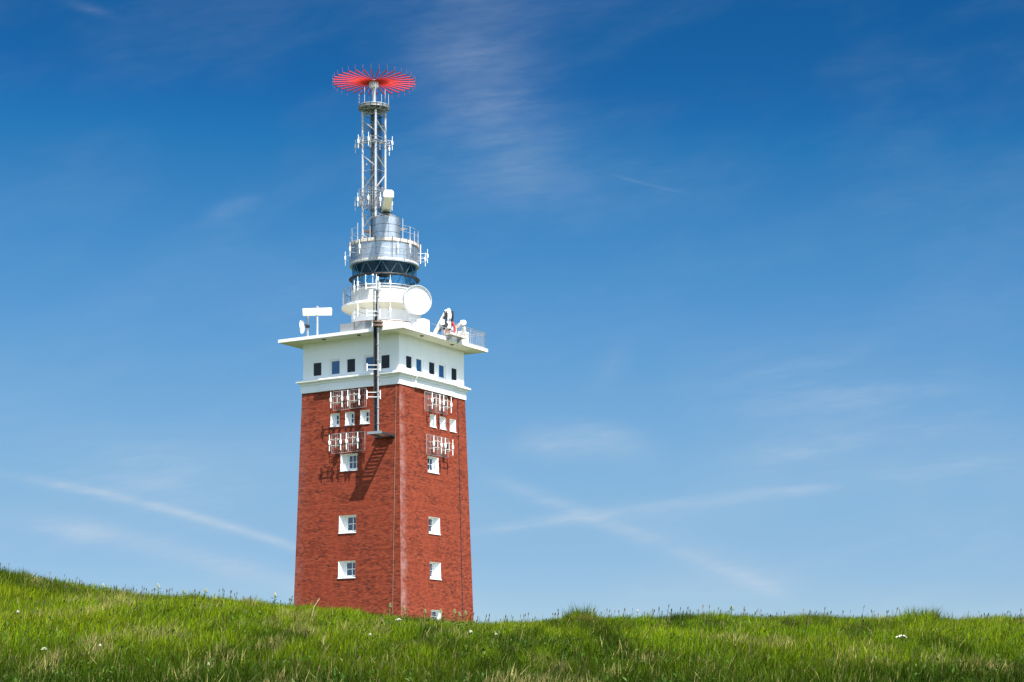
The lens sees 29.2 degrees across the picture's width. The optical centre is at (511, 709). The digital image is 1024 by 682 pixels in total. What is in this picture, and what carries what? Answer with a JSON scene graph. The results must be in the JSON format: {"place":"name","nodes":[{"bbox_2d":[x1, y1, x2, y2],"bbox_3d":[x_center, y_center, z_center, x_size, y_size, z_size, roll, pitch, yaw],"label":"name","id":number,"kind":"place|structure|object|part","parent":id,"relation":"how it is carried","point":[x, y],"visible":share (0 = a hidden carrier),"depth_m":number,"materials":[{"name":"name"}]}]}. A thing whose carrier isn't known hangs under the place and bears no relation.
{"place":"outdoors","nodes":[
{"label":"outdoors","id":0,"kind":"place"},
{"bbox_2d":[0,563,1023,681],"bbox_3d":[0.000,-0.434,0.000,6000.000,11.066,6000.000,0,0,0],"label":"ground","id":1,"kind":"structure","parent":0,"point":[344,659],"depth_m":33.09,"materials":[{"name":"green plant"}]},
{"bbox_2d":[278,212,487,621],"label":"lighthouse","id":2,"kind":"object","parent":1,"relation":"on","point":[383,524],"visible":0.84,"depth_m":121.30,"materials":[{"name":"red brick"}]},
{"bbox_2d":[299,316,309,335],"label":"dish","id":3,"kind":"object","parent":2,"relation":"on","point":[302,326],"visible":1,"depth_m":121.90,"materials":[{"name":"metal"}]},
{"bbox_2d":[303,306,331,334],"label":"bar radar","id":4,"kind":"object","parent":2,"relation":"on","point":[317,311],"visible":1,"depth_m":121.42,"materials":[{"name":"metal"}]},
{"bbox_2d":[312,361,322,377],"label":"window","id":5,"kind":"structure","parent":2,"relation":"in","point":[317,366],"depth_m":122.29,"materials":[{"name":"black glass"}]},
{"bbox_2d":[330,413,339,426],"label":"window","id":6,"kind":"structure","parent":2,"relation":"in","point":[335,418],"depth_m":121.63,"materials":[{"name":"white paint"}]},
{"bbox_2d":[330,359,339,375],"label":"window","id":7,"kind":"structure","parent":2,"relation":"in","point":[334,363],"depth_m":121.63,"materials":[{"name":"blue glass"}]},
{"bbox_2d":[337,561,354,578],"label":"window","id":8,"kind":"structure","parent":2,"relation":"in","point":[346,569],"depth_m":120.95,"materials":[{"name":"white paint"}]},
{"bbox_2d":[328,431,364,453],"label":"antenna array","id":9,"kind":"object","parent":2,"relation":"attached to","point":[346,442],"visible":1,"depth_m":120.28,"materials":[{"name":"metal"}]},
{"bbox_2d":[338,515,355,533],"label":"window","id":10,"kind":"structure","parent":2,"relation":"in","point":[347,523],"depth_m":121.01,"materials":[{"name":"white paint"}]},
{"bbox_2d":[330,388,366,410],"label":"antenna array","id":11,"kind":"object","parent":2,"relation":"attached to","point":[347,399],"visible":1,"depth_m":120.28,"materials":[{"name":"metal"}]},
{"bbox_2d":[340,453,357,471],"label":"window","id":12,"kind":"structure","parent":2,"relation":"in","point":[349,462],"depth_m":121.10,"materials":[{"name":"white paint"}]},
{"bbox_2d":[344,411,354,425],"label":"window","id":13,"kind":"structure","parent":2,"relation":"in","point":[349,416],"depth_m":121.04,"materials":[{"name":"white paint"}]},
{"bbox_2d":[346,357,355,373],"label":"window","id":14,"kind":"structure","parent":2,"relation":"in","point":[350,362],"depth_m":120.92,"materials":[{"name":"black glass"}]},
{"bbox_2d":[359,410,369,424],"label":"window","id":15,"kind":"structure","parent":2,"relation":"in","point":[364,414],"depth_m":120.45,"materials":[{"name":"white paint"}]},
{"bbox_2d":[364,355,372,371],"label":"window","id":16,"kind":"structure","parent":2,"relation":"in","point":[368,359],"depth_m":120.30,"materials":[{"name":"blue glass"}]},
{"bbox_2d":[358,84,389,238],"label":"lattice mast","id":17,"kind":"object","parent":2,"relation":"on","point":[375,108],"visible":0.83,"depth_m":125.00,"materials":[{"name":"metal"}]},
{"bbox_2d":[332,68,415,100],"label":"direction finder","id":18,"kind":"object","parent":17,"relation":"on","point":[370,82],"visible":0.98,"depth_m":125.03,"materials":[{"name":"metal"}]},
{"bbox_2d":[367,431,394,437],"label":"access platform","id":19,"kind":"structure","parent":2,"relation":"attached to","point":[378,434],"depth_m":118.60,"materials":[{"name":"metal"}]},
{"bbox_2d":[365,274,382,430],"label":"antenna pole","id":20,"kind":"object","parent":19,"relation":"on","point":[377,323],"visible":1,"depth_m":118.14,"materials":[{"name":"metal"}]},
{"bbox_2d":[380,353,390,369],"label":"window","id":21,"kind":"structure","parent":2,"relation":"in","point":[385,359],"depth_m":119.54,"materials":[{"name":"black glass"}]},
{"bbox_2d":[382,190,393,211],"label":"radar antenna","id":22,"kind":"object","parent":2,"relation":"on","point":[387,200],"visible":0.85,"depth_m":120.03,"materials":[{"name":"paint"}]},
{"bbox_2d":[405,354,412,370],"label":"window","id":23,"kind":"structure","parent":2,"relation":"in","point":[408,358],"depth_m":119.98,"materials":[{"name":"black glass"}]},
{"bbox_2d":[402,285,431,327],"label":"dish antenna","id":24,"kind":"object","parent":2,"relation":"on","point":[417,301],"visible":0.92,"depth_m":120.88,"materials":[{"name":"white paint"}]},
{"bbox_2d":[416,357,423,373],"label":"window","id":25,"kind":"structure","parent":2,"relation":"in","point":[419,361],"depth_m":121.13,"materials":[{"name":"blue glass"}]},
{"bbox_2d":[417,318,429,331],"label":"roof cabinet","id":26,"kind":"object","parent":2,"relation":"on","point":[423,324],"visible":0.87,"depth_m":120.26,"materials":[{"name":"white metal"}]},
{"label":"door","id":27,"kind":"part","parent":26,"relation":"part of","materials":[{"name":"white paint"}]},
{"bbox_2d":[428,360,435,376],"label":"window","id":28,"kind":"structure","parent":2,"relation":"in","point":[431,364],"depth_m":122.14,"materials":[{"name":"black glass"}]},
{"bbox_2d":[430,414,436,427],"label":"window","id":29,"kind":"structure","parent":2,"relation":"in","point":[432,417],"depth_m":122.29,"materials":[{"name":"white paint"}]},
{"bbox_2d":[428,456,438,473],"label":"window","id":30,"kind":"structure","parent":2,"relation":"in","point":[433,467],"depth_m":122.23,"materials":[{"name":"white paint"}]},
{"bbox_2d":[429,516,440,534],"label":"window","id":31,"kind":"structure","parent":2,"relation":"in","point":[434,522],"depth_m":122.29,"materials":[{"name":"white paint"}]},
{"bbox_2d":[430,562,441,579],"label":"window","id":32,"kind":"structure","parent":2,"relation":"in","point":[435,567],"depth_m":122.20,"materials":[{"name":"white paint"}]},
{"bbox_2d":[431,610,440,619],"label":"window","id":33,"kind":"structure","parent":2,"relation":"in","point":[436,612],"depth_m":122.20,"materials":[{"name":"white paint"}]},
{"bbox_2d":[425,391,451,414],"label":"antenna array","id":34,"kind":"object","parent":2,"relation":"attached to","point":[434,401],"visible":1,"depth_m":121.82,"materials":[{"name":"metal"}]},
{"bbox_2d":[425,434,453,457],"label":"antenna array","id":35,"kind":"object","parent":2,"relation":"attached to","point":[446,446],"visible":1,"depth_m":121.52,"materials":[{"name":"metal"}]},
{"bbox_2d":[439,363,445,379],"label":"window","id":36,"kind":"structure","parent":2,"relation":"in","point":[442,367],"depth_m":123.30,"materials":[{"name":"blue glass"}]},
{"bbox_2d":[440,416,446,430],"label":"window","id":37,"kind":"structure","parent":2,"relation":"in","point":[442,419],"depth_m":123.24,"materials":[{"name":"white paint"}]},
{"bbox_2d":[433,308,455,337],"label":"roof crane","id":38,"kind":"object","parent":2,"relation":"on","point":[448,315],"visible":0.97,"depth_m":121.86,"materials":[{"name":"white paint"}]},
{"bbox_2d":[450,419,456,432],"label":"window","id":39,"kind":"structure","parent":2,"relation":"in","point":[452,422],"depth_m":124.21,"materials":[{"name":"white paint"}]},
{"bbox_2d":[451,366,457,382],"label":"window","id":40,"kind":"structure","parent":2,"relation":"in","point":[454,371],"depth_m":124.36,"materials":[{"name":"black glass"}]},
{"bbox_2d":[445,332,466,342],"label":"edge tray","id":41,"kind":"object","parent":2,"relation":"attached to","point":[459,337],"visible":1,"depth_m":121.89,"materials":[{"name":"metal"}]},
{"bbox_2d":[453,320,465,337],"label":"crane","id":42,"kind":"object","parent":2,"relation":"on","point":[462,322],"visible":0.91,"depth_m":123.32,"materials":[{"name":"white paint"}]},
{"bbox_2d":[458,331,468,342],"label":"roof cabinet","id":43,"kind":"object","parent":2,"relation":"on","point":[463,340],"visible":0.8,"depth_m":123.99,"materials":[{"name":"white metal"}]},
{"bbox_2d":[462,610,469,626],"bbox_3d":[-1.229,-2.286,51.529,0.252,0.638,0.239,0,0,17],"label":"tall plant","id":44,"kind":"object","parent":1,"relation":"on","point":[465,613],"visible":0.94,"depth_m":51.49,"materials":[{"name":"green plant"}]},
{"bbox_2d":[895,635,906,642],"bbox_3d":[7.078,-1.208,35.758,0.222,0.316,0.182,0,0,0],"label":"wildflower","id":45,"kind":"object","parent":1,"relation":"on","point":[900,637],"visible":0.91,"depth_m":35.73,"materials":[{"name":"white plant"}]},
{"bbox_2d":[0,0,1023,622],"label":"sky","id":46,"kind":"structure","parent":0,"point":[743,280],"materials":[{"name":"blue"}]}
]}

